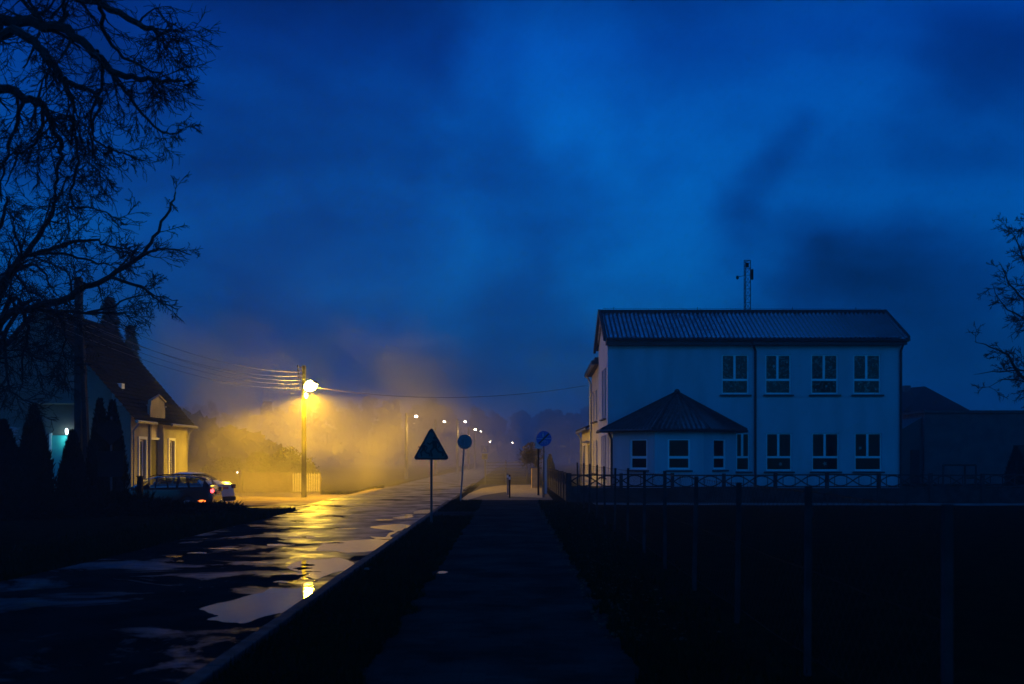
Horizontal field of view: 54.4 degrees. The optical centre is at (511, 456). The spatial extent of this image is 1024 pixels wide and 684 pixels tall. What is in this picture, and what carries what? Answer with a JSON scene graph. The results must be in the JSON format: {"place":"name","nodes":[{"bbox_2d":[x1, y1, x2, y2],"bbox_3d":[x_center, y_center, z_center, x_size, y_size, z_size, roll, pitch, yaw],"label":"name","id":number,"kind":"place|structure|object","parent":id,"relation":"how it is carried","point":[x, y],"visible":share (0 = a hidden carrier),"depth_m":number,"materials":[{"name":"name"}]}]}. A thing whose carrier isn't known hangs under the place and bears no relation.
{"place":"outdoors","nodes":[
{"label":"outdoors","id":0,"kind":"place"},
{"bbox_2d":[0,464,500,683],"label":"road","id":1,"kind":"structure","parent":0,"point":[137,617],"depth_m":13.30,"materials":[{"name":"grey asphalt"}]},
{"bbox_2d":[210,548,239,548],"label":"puddle","id":2,"kind":"object","parent":1,"relation":"on","point":[224,548],"visible":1,"depth_m":19.59,"materials":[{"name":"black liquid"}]},
{"bbox_2d":[200,580,317,623],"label":"puddle","id":3,"kind":"object","parent":1,"relation":"on","point":[250,608],"visible":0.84,"depth_m":12.11,"materials":[{"name":"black liquid"}]},
{"bbox_2d":[267,544,288,545],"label":"puddle","id":4,"kind":"object","parent":1,"relation":"on","point":[277,545],"visible":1,"depth_m":20.25,"materials":[{"name":"clear liquid"}]},
{"bbox_2d":[279,573,306,574],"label":"puddle","id":5,"kind":"object","parent":1,"relation":"on","point":[292,573],"visible":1,"depth_m":15.41,"materials":[{"name":"clear liquid"}]},
{"bbox_2d":[287,558,353,578],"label":"puddle","id":6,"kind":"object","parent":1,"relation":"on","point":[324,567],"visible":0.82,"depth_m":16.39,"materials":[{"name":"clear liquid"}]},
{"bbox_2d":[179,483,474,683],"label":"kerb","id":7,"kind":"structure","parent":1,"relation":"on","point":[199,676],"depth_m":10.17,"materials":[{"name":"concrete"}]},
{"bbox_2d":[316,539,388,552],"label":"puddle","id":8,"kind":"object","parent":1,"relation":"on","point":[353,546],"visible":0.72,"depth_m":20.02,"materials":[{"name":"clear liquid"}]},
{"bbox_2d":[369,524,410,539],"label":"puddle","id":9,"kind":"object","parent":1,"relation":"on","point":[395,527],"visible":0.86,"depth_m":25.01,"materials":[{"name":"clear liquid"}]},
{"bbox_2d":[393,515,412,518],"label":"puddle","id":10,"kind":"object","parent":1,"relation":"on","point":[403,517],"visible":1,"depth_m":29.51,"materials":[{"name":"clear liquid"}]},
{"bbox_2d":[413,510,429,513],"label":"puddle","id":11,"kind":"object","parent":1,"relation":"on","point":[421,511],"visible":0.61,"depth_m":32.71,"materials":[{"name":"clear liquid"}]},
{"bbox_2d":[481,446,487,476],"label":"crossing sign","id":12,"kind":"object","parent":1,"relation":"on","point":[484,449],"visible":0.99,"depth_m":87.99,"materials":[{"name":"metal"}]},
{"bbox_2d":[247,497,346,509],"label":"side road","id":13,"kind":"structure","parent":0,"point":[298,507],"depth_m":42.15,"materials":[{"name":"grey asphalt"}]},
{"bbox_2d":[129,474,222,503],"bbox_3d":[-14.384,1.522,40.782,4.710,1.556,2.169,0,0,-2],"label":"estate car","id":14,"kind":"object","parent":13,"relation":"on","point":[211,493],"visible":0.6,"depth_m":40.01,"materials":[{"name":"black paint"}]},
{"bbox_2d":[150,472,235,501],"bbox_3d":[-14.427,1.448,43.742,4.244,1.526,2.169,0,0,18],"label":"saloon car","id":15,"kind":"object","parent":13,"relation":"on","point":[228,493],"visible":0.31,"depth_m":43.20,"materials":[{"name":"white paint"}]},
{"bbox_2d":[246,506,278,507],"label":"puddle","id":16,"kind":"object","parent":13,"relation":"on","point":[264,507],"visible":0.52,"depth_m":42.44,"materials":[{"name":"liquid"}]},
{"bbox_2d":[226,486,391,504],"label":"yard","id":17,"kind":"structure","parent":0,"point":[269,498],"depth_m":51.67,"materials":[{"name":"concrete"}]},
{"bbox_2d":[236,472,238,492],"bbox_3d":[-16.478,1.589,59.773,0.120,1.323,0.155,0,0,0],"label":"post","id":18,"kind":"object","parent":17,"relation":"on","point":[237,482],"visible":0.96,"depth_m":59.75,"materials":[{"name":"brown wood"}]},
{"bbox_2d":[193,469,292,492],"bbox_3d":[-16.215,1.540,60.000,5.954,1.520,0.120,0,0,0],"label":"slatted fence","id":19,"kind":"object","parent":17,"relation":"on","point":[266,480],"visible":0.68,"depth_m":59.98,"materials":[{"name":"brown wood"}]},
{"bbox_2d":[297,365,317,497],"bbox_3d":[-10.790,-1.274,52.800,1.062,7.149,0.698,0,0,39],"label":"lamp pole","id":20,"kind":"object","parent":17,"relation":"on","point":[311,385],"visible":0.99,"depth_m":52.91,"materials":[{"name":"concrete"}]},
{"bbox_2d":[4,301,270,387],"bbox_3d":[-12.948,-3.867,40.645,0.018,1.250,24.743,0,0,8],"label":"overhead wire","id":21,"kind":"object","parent":20,"relation":"attached to","point":[151,362],"visible":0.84,"depth_m":37.20,"materials":[{"name":"black metal"}]},
{"bbox_2d":[0,270,283,371],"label":"overhead wire","id":22,"kind":"object","parent":20,"relation":"attached to","point":[170,346],"visible":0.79,"depth_m":38.97,"materials":[{"name":"black metal"}]},
{"bbox_2d":[8,291,288,376],"bbox_3d":[-12.945,-4.316,40.645,0.018,1.091,24.755,0,0,8],"label":"overhead wire","id":23,"kind":"object","parent":20,"relation":"attached to","point":[171,356],"visible":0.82,"depth_m":39.35,"materials":[{"name":"black metal"}]},
{"bbox_2d":[12,286,299,380],"bbox_3d":[-12.781,-4.250,40.645,0.018,1.240,24.700,0,0,7],"label":"overhead wire","id":24,"kind":"object","parent":20,"relation":"attached to","point":[181,360],"visible":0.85,"depth_m":39.37,"materials":[{"name":"black metal"}]},
{"bbox_2d":[43,312,277,383],"bbox_3d":[-12.945,-4.101,40.645,0.018,1.273,24.755,0,0,8],"label":"overhead wire","id":25,"kind":"object","parent":20,"relation":"attached to","point":[167,361],"visible":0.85,"depth_m":38.03,"materials":[{"name":"black metal"}]},
{"bbox_2d":[316,386,581,397],"bbox_3d":[-3.638,-3.416,51.949,14.957,0.730,0.025,0,0,9],"label":"service wire","id":26,"kind":"object","parent":20,"relation":"attached to","point":[449,397],"visible":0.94,"depth_m":51.90,"materials":[{"name":"black metal"}]},
{"bbox_2d":[462,485,541,499],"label":"driveway","id":27,"kind":"structure","parent":0,"point":[522,491],"depth_m":47.58,"materials":[{"name":"grey concrete"}]},
{"bbox_2d":[356,500,648,683],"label":"pavement","id":28,"kind":"structure","parent":0,"point":[503,601],"depth_m":10.22,"materials":[{"name":"grey concrete"}]},
{"bbox_2d":[470,484,552,499],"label":"pavement","id":29,"kind":"structure","parent":0,"point":[501,496],"depth_m":40.95,"materials":[{"name":"concrete"}]},
{"bbox_2d":[536,431,551,496],"bbox_3d":[1.311,0.378,41.020,0.632,2.843,0.080,0,0,0],"label":"path end sign","id":30,"kind":"object","parent":29,"relation":"on","point":[543,438],"visible":0.98,"depth_m":40.99,"materials":[{"name":"blue metal"}]},
{"bbox_2d":[0,426,1023,683],"bbox_3d":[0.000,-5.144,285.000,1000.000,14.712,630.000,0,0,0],"label":"ground","id":31,"kind":"structure","parent":0,"point":[988,594],"depth_m":14.04,"materials":[{"name":"soil"}]},
{"bbox_2d":[0,418,19,492],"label":"columnar conifer","id":32,"kind":"object","parent":31,"relation":"on","point":[8,449],"visible":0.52,"depth_m":29.73,"materials":[{"name":"green plant"}]},
{"bbox_2d":[13,427,21,445],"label":"spruce","id":33,"kind":"object","parent":31,"relation":"on","point":[17,430],"depth_m":66.70,"materials":[{"name":"green plant"}]},
{"bbox_2d":[9,404,60,495],"bbox_3d":[-14.369,0.234,29.962,1.447,3.733,1.367,0,0,0],"label":"columnar conifer","id":34,"kind":"object","parent":31,"relation":"on","point":[33,467],"visible":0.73,"depth_m":29.69,"materials":[{"name":"green plant"}]},
{"bbox_2d":[56,428,91,495],"bbox_3d":[-13.694,0.607,30.994,1.087,2.986,1.104,0,0,0],"label":"columnar conifer","id":35,"kind":"object","parent":31,"relation":"on","point":[72,471],"visible":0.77,"depth_m":30.77,"materials":[{"name":"green plant"}]},
{"bbox_2d":[74,277,89,467],"bbox_3d":[-14.200,-1.863,33.000,0.554,8.126,0.200,0,0,0],"label":"utility pole","id":36,"kind":"object","parent":31,"relation":"on","point":[81,420],"visible":0.45,"depth_m":32.90,"materials":[{"name":"wood"}]},
{"bbox_2d":[0,307,197,490],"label":"white house","id":37,"kind":"structure","parent":31,"relation":"on","point":[156,422],"depth_m":46.88,"materials":[{"name":"tile"}]},
{"bbox_2d":[49,433,67,490],"bbox_3d":[-19.941,0.580,43.949,0.931,3.241,0.097,0,0,0],"label":"door","id":38,"kind":"structure","parent":37,"relation":"in","point":[56,442],"depth_m":43.94,"materials":[{"name":"teal glass"}]},
{"bbox_2d":[112,383,124,405],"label":"roof window","id":39,"kind":"structure","parent":37,"relation":"in","point":[121,385],"depth_m":45.41,"materials":[{"name":"grey glass"}]},
{"bbox_2d":[138,436,148,480],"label":"window","id":40,"kind":"structure","parent":37,"relation":"in","point":[140,442],"depth_m":45.53,"materials":[{"name":"white plastic"}]},
{"bbox_2d":[151,440,157,484],"bbox_3d":[-17.070,0.710,47.090,0.040,2.980,1.600,0,0,0],"label":"door","id":41,"kind":"structure","parent":37,"relation":"in","point":[154,443],"depth_m":47.48,"materials":[{"name":"brown wood"}]},
{"bbox_2d":[168,438,176,479],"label":"window","id":42,"kind":"structure","parent":37,"relation":"in","point":[173,439],"depth_m":49.52,"materials":[{"name":"white plastic"}]},
{"bbox_2d":[85,397,116,492],"bbox_3d":[-13.243,0.086,31.994,1.040,4.027,0.976,0,0,-29],"label":"columnar conifer","id":43,"kind":"object","parent":31,"relation":"on","point":[97,442],"visible":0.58,"depth_m":31.75,"materials":[{"name":"green plant"}]},
{"bbox_2d":[0,155,202,434],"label":"bare tree","id":44,"kind":"object","parent":31,"relation":"on","point":[22,307],"visible":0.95,"depth_m":22.25,"materials":[{"name":"brown plant"}]},
{"bbox_2d":[97,297,124,340],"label":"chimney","id":45,"kind":"object","parent":31,"relation":"on","point":[117,330],"visible":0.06,"depth_m":65.81,"materials":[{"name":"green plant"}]},
{"bbox_2d":[0,0,225,261],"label":"bare tree","id":46,"kind":"object","parent":31,"relation":"on","point":[16,22],"visible":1,"depth_m":13.47,"materials":[{"name":"brown plant"}]},
{"bbox_2d":[106,398,130,492],"bbox_3d":[-13.063,0.090,32.578,1.135,4.020,1.099,0,0,-20],"label":"columnar conifer","id":47,"kind":"object","parent":31,"relation":"on","point":[118,444],"visible":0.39,"depth_m":32.50,"materials":[{"name":"green plant"}]},
{"bbox_2d":[91,486,175,516],"bbox_3d":[-11.462,1.358,29.608,3.120,1.035,2.310,0,0,0],"label":"juniper shrub","id":48,"kind":"object","parent":31,"relation":"on","point":[146,507],"visible":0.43,"depth_m":29.14,"materials":[{"name":"green plant"}]},
{"bbox_2d":[123,325,143,363],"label":"chimney","id":49,"kind":"object","parent":31,"relation":"on","point":[130,339],"visible":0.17,"depth_m":67.89,"materials":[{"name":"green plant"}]},
{"bbox_2d":[136,476,143,493],"bbox_3d":[-12.704,1.410,34.000,0.200,1.480,0.200,0,0,0],"label":"gate post","id":50,"kind":"object","parent":31,"relation":"on","point":[140,483],"visible":0.51,"depth_m":33.92,"materials":[{"name":"black metal"}]},
{"bbox_2d":[163,498,214,514],"bbox_3d":[-10.325,1.568,30.487,2.852,0.611,2.316,0,0,0],"label":"juniper shrub","id":51,"kind":"object","parent":31,"relation":"on","point":[185,504],"visible":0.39,"depth_m":30.13,"materials":[{"name":"plant"}]},
{"bbox_2d":[181,500,233,512],"bbox_3d":[-9.846,1.632,31.064,2.705,0.627,1.903,0,0,0],"label":"juniper shrub","id":52,"kind":"object","parent":31,"relation":"on","point":[217,507],"visible":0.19,"depth_m":30.78,"materials":[{"name":"plant"}]},
{"bbox_2d":[199,456,250,489],"bbox_3d":[-18.684,1.139,64.981,4.005,2.373,2.228,0,0,0],"label":"leafy bush","id":53,"kind":"object","parent":31,"relation":"on","point":[224,465],"visible":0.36,"depth_m":64.68,"materials":[{"name":"green plant"}]},
{"bbox_2d":[196,500,259,512],"bbox_3d":[-9.170,1.649,31.467,2.462,0.604,1.650,0,0,0],"label":"juniper shrub","id":54,"kind":"object","parent":31,"relation":"on","point":[228,504],"visible":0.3,"depth_m":31.22,"materials":[{"name":"plant"}]},
{"bbox_2d":[179,406,300,479],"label":"thicket","id":55,"kind":"object","parent":31,"relation":"on","point":[209,440],"visible":0.45,"depth_m":89.16,"materials":[{"name":"green plant"}]},
{"bbox_2d":[228,450,282,490],"bbox_3d":[-16.315,0.978,63.505,3.851,2.715,2.256,0,0,0],"label":"leafy bush","id":56,"kind":"object","parent":31,"relation":"on","point":[250,463],"visible":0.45,"depth_m":63.21,"materials":[{"name":"green plant"}]},
{"bbox_2d":[254,446,314,489],"bbox_3d":[-14.244,0.808,62.469,3.991,3.092,2.184,0,0,0],"label":"leafy bush","id":57,"kind":"object","parent":31,"relation":"on","point":[287,463],"visible":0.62,"depth_m":62.23,"materials":[{"name":"green plant"}]},
{"bbox_2d":[10,395,589,464],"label":"forest","id":58,"kind":"object","parent":31,"relation":"on","point":[382,438],"visible":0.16,"depth_m":241.30,"materials":[{"name":"plant"}]},
{"bbox_2d":[292,473,320,492],"bbox_3d":[-12.226,1.627,59.255,1.682,1.346,0.170,0,0,0],"label":"picket fence","id":59,"kind":"object","parent":31,"relation":"on","point":[297,478],"visible":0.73,"depth_m":59.17,"materials":[{"name":"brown wood"}]},
{"bbox_2d":[293,461,321,491],"bbox_3d":[-12.926,1.319,62.582,2.063,2.084,2.307,0,0,-21],"label":"leafy bush","id":60,"kind":"object","parent":31,"relation":"on","point":[310,471],"visible":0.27,"depth_m":62.22,"materials":[{"name":"green plant"}]},
{"bbox_2d":[405,413,417,478],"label":"street lamp","id":61,"kind":"object","parent":31,"relation":"on","point":[406,445],"visible":1,"depth_m":87.89,"materials":[{"name":"metal"}]},
{"bbox_2d":[414,429,447,521],"bbox_3d":[-2.042,0.551,25.221,0.856,2.499,0.078,0,0,0],"label":"warning sign","id":62,"kind":"object","parent":31,"relation":"on","point":[431,448],"visible":1,"depth_m":25.18,"materials":[{"name":"grey metal"}]},
{"bbox_2d":[434,419,444,473],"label":"street lamp","id":63,"kind":"object","parent":31,"relation":"on","point":[435,461],"visible":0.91,"depth_m":101.89,"materials":[{"name":"metal"}]},
{"bbox_2d":[0,485,883,683],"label":"grass","id":64,"kind":"structure","parent":31,"relation":"on","point":[554,511],"depth_m":12.23,"materials":[{"name":"green plant"}]},
{"bbox_2d":[456,419,465,471],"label":"street lamp","id":65,"kind":"object","parent":31,"relation":"on","point":[457,457],"visible":0.96,"depth_m":111.89,"materials":[{"name":"metal"}]},
{"bbox_2d":[457,434,471,500],"bbox_3d":[-1.768,0.491,37.206,0.548,2.622,0.081,0,0,0],"label":"round sign","id":66,"kind":"object","parent":31,"relation":"on","point":[464,441],"visible":0.94,"depth_m":37.23,"materials":[{"name":"metal"}]},
{"bbox_2d":[467,427,475,469],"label":"street lamp","id":67,"kind":"object","parent":31,"relation":"on","point":[468,462],"visible":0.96,"depth_m":131.92,"materials":[{"name":"metal"}]},
{"bbox_2d":[474,430,481,468],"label":"street lamp","id":68,"kind":"object","parent":31,"relation":"on","point":[475,431],"visible":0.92,"depth_m":141.90,"materials":[{"name":"metal"}]},
{"bbox_2d":[485,460,526,483],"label":"slatted gate","id":69,"kind":"structure","parent":31,"relation":"on","point":[505,465],"depth_m":62.44,"materials":[{"name":"wood"}]},
{"bbox_2d":[515,442,548,473],"bbox_3d":[1.146,0.457,56.025,2.118,2.685,1.997,0,0,-18],"label":"pollard tree","id":70,"kind":"object","parent":31,"relation":"on","point":[529,456],"visible":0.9,"depth_m":55.85,"materials":[{"name":"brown plant"}]},
{"bbox_2d":[530,467,540,487],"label":"gate pillar","id":71,"kind":"structure","parent":31,"relation":"on","point":[533,477],"depth_m":52.80,"materials":[{"name":"concrete"}]},
{"bbox_2d":[535,441,540,494],"bbox_3d":[1.139,0.561,42.987,0.260,2.478,0.115,0,0,0],"label":"sign","id":72,"kind":"object","parent":31,"relation":"on","point":[537,446],"visible":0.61,"depth_m":42.96,"materials":[{"name":"black metal"}]},
{"bbox_2d":[545,450,546,493],"bbox_3d":[1.518,0.751,45.000,0.140,2.097,0.040,0,0,0],"label":"marker post","id":73,"kind":"object","parent":31,"relation":"on","point":[545,472],"visible":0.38,"depth_m":44.98,"materials":[{"name":"grey metal"}]},
{"bbox_2d":[547,454,554,468],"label":"columnar conifer","id":74,"kind":"object","parent":31,"relation":"on","point":[550,463],"visible":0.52,"depth_m":65.82,"materials":[{"name":"green plant"}]},
{"bbox_2d":[547,467,567,501],"bbox_3d":[2.025,1.207,48.050,0.130,1.186,21.020,0,0,0],"label":"concrete fence","id":75,"kind":"object","parent":31,"relation":"on","point":[557,482],"visible":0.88,"depth_m":43.24,"materials":[{"name":"grey concrete"}]},
{"bbox_2d":[538,504,719,640],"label":"leaves","id":76,"kind":"object","parent":31,"relation":"on","point":[605,616],"visible":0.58,"depth_m":12.44,"materials":[{"name":"brown plant"}]},
{"bbox_2d":[575,307,909,487],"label":"school building","id":77,"kind":"structure","parent":31,"relation":"on","point":[720,392],"depth_m":41.80,"materials":[{"name":"white paint"}]},
{"bbox_2d":[590,392,594,423],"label":"window","id":78,"kind":"structure","parent":77,"relation":"in","point":[594,392],"depth_m":49.63,"materials":[{"name":"white plastic"}]},
{"bbox_2d":[629,439,648,471],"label":"window","id":79,"kind":"structure","parent":77,"relation":"in","point":[638,447],"depth_m":39.28,"materials":[{"name":"white plastic"}]},
{"bbox_2d":[666,439,692,471],"bbox_3d":[6.490,-0.032,38.700,1.040,1.269,0.200,0,0,0],"label":"window","id":80,"kind":"structure","parent":77,"relation":"in","point":[678,449],"depth_m":38.77,"materials":[{"name":"white plastic"}]},
{"bbox_2d":[712,439,728,471],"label":"window","id":81,"kind":"structure","parent":77,"relation":"in","point":[718,444],"depth_m":39.46,"materials":[{"name":"glass"}]},
{"bbox_2d":[720,355,751,395],"bbox_3d":[9.374,-3.392,41.795,1.315,1.748,0.250,0,0,0],"label":"window","id":82,"kind":"structure","parent":77,"relation":"in","point":[734,367],"depth_m":41.89,"materials":[{"name":"glass"}]},
{"bbox_2d":[735,433,752,472],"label":"window","id":83,"kind":"structure","parent":77,"relation":"in","point":[742,439],"depth_m":41.89,"materials":[{"name":"white plastic"}]},
{"bbox_2d":[736,260,752,309],"bbox_3d":[11.372,-6.776,48.600,0.962,5.552,0.800,0,0,0],"label":"lattice mast","id":84,"kind":"object","parent":77,"relation":"on","point":[745,277],"visible":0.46,"depth_m":48.43,"materials":[{"name":"black metal"}]},
{"bbox_2d":[763,355,793,395],"bbox_3d":[11.178,-3.392,41.795,1.260,1.748,0.250,0,0,0],"label":"window","id":85,"kind":"structure","parent":77,"relation":"in","point":[779,377],"depth_m":41.89,"materials":[{"name":"glass"}]},
{"bbox_2d":[764,433,794,472],"bbox_3d":[11.214,-0.133,41.795,1.260,1.675,0.250,0,0,0],"label":"window","id":86,"kind":"structure","parent":77,"relation":"in","point":[778,445],"depth_m":41.89,"materials":[{"name":"glass"}]},
{"bbox_2d":[809,355,840,395],"bbox_3d":[13.128,-3.392,41.795,1.315,1.748,0.250,0,0,0],"label":"window","id":87,"kind":"structure","parent":77,"relation":"in","point":[824,368],"depth_m":41.89,"materials":[{"name":"white plastic"}]},
{"bbox_2d":[810,433,841,472],"bbox_3d":[13.164,-0.133,41.795,1.315,1.675,0.250,0,0,0],"label":"window","id":88,"kind":"structure","parent":77,"relation":"in","point":[825,446],"depth_m":41.89,"materials":[{"name":"white plastic"}]},
{"bbox_2d":[851,355,883,395],"bbox_3d":[14.913,-3.392,41.795,1.333,1.748,0.250,0,0,0],"label":"window","id":89,"kind":"structure","parent":77,"relation":"in","point":[866,368],"depth_m":41.89,"materials":[{"name":"glass"}]},
{"bbox_2d":[853,433,884,472],"bbox_3d":[14.959,-0.133,41.795,1.315,1.675,0.250,0,0,0],"label":"window","id":90,"kind":"structure","parent":77,"relation":"in","point":[867,459],"depth_m":41.89,"materials":[{"name":"white plastic"}]},
{"bbox_2d":[577,462,955,683],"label":"wire fence","id":91,"kind":"object","parent":31,"relation":"on","point":[947,572],"visible":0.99,"depth_m":7.78,"materials":[{"name":"metal"}]},
{"bbox_2d":[568,473,1023,502],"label":"concrete fence","id":92,"kind":"object","parent":31,"relation":"on","point":[930,493],"visible":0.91,"depth_m":36.79,"materials":[{"name":"grey concrete"}]},
{"bbox_2d":[902,386,968,412],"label":"dark house","id":93,"kind":"structure","parent":31,"relation":"on","point":[919,398],"depth_m":79.09,"materials":[{"name":"tile"}]},
{"bbox_2d":[942,464,976,485],"bbox_3d":[20.683,1.077,46.000,1.611,1.447,0.100,0,0,0],"label":"carpet frame","id":94,"kind":"object","parent":31,"relation":"on","point":[964,465],"visible":0.73,"depth_m":45.96,"materials":[{"name":"grey metal"}]},
{"bbox_2d":[902,410,1023,483],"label":"long shed","id":95,"kind":"structure","parent":31,"relation":"on","point":[984,441],"depth_m":62.00,"materials":[{"name":"grey concrete"}]},
{"bbox_2d":[910,450,919,482],"bbox_3d":[25.202,0.650,62.255,0.543,2.100,0.070,0,0,0],"label":"door","id":96,"kind":"structure","parent":95,"relation":"in","point":[914,454],"depth_m":62.21,"materials":[{"name":"black metal"}]},
{"bbox_2d":[1013,445,1023,459],"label":"window","id":97,"kind":"structure","parent":95,"relation":"in","point":[1021,447],"depth_m":62.12,"materials":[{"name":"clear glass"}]},
{"bbox_2d":[966,212,1023,407],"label":"bare tree","id":98,"kind":"object","parent":31,"relation":"on","point":[1018,373],"visible":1,"depth_m":30.07,"materials":[{"name":"brown plant"}]},
{"bbox_2d":[1004,446,1023,487],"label":"columnar conifer","id":99,"kind":"object","parent":31,"relation":"on","point":[1015,464],"visible":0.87,"depth_m":49.75,"materials":[{"name":"green plant"}]},
{"bbox_2d":[0,0,1023,426],"label":"sky","id":100,"kind":"structure","parent":0,"point":[415,199],"materials":[{"name":"blue"}]},
{"bbox_2d":[593,503,1023,505],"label":"path","id":101,"kind":"structure","parent":0,"point":[997,504],"depth_m":34.88,"materials":[{"name":"concrete"}]}
]}

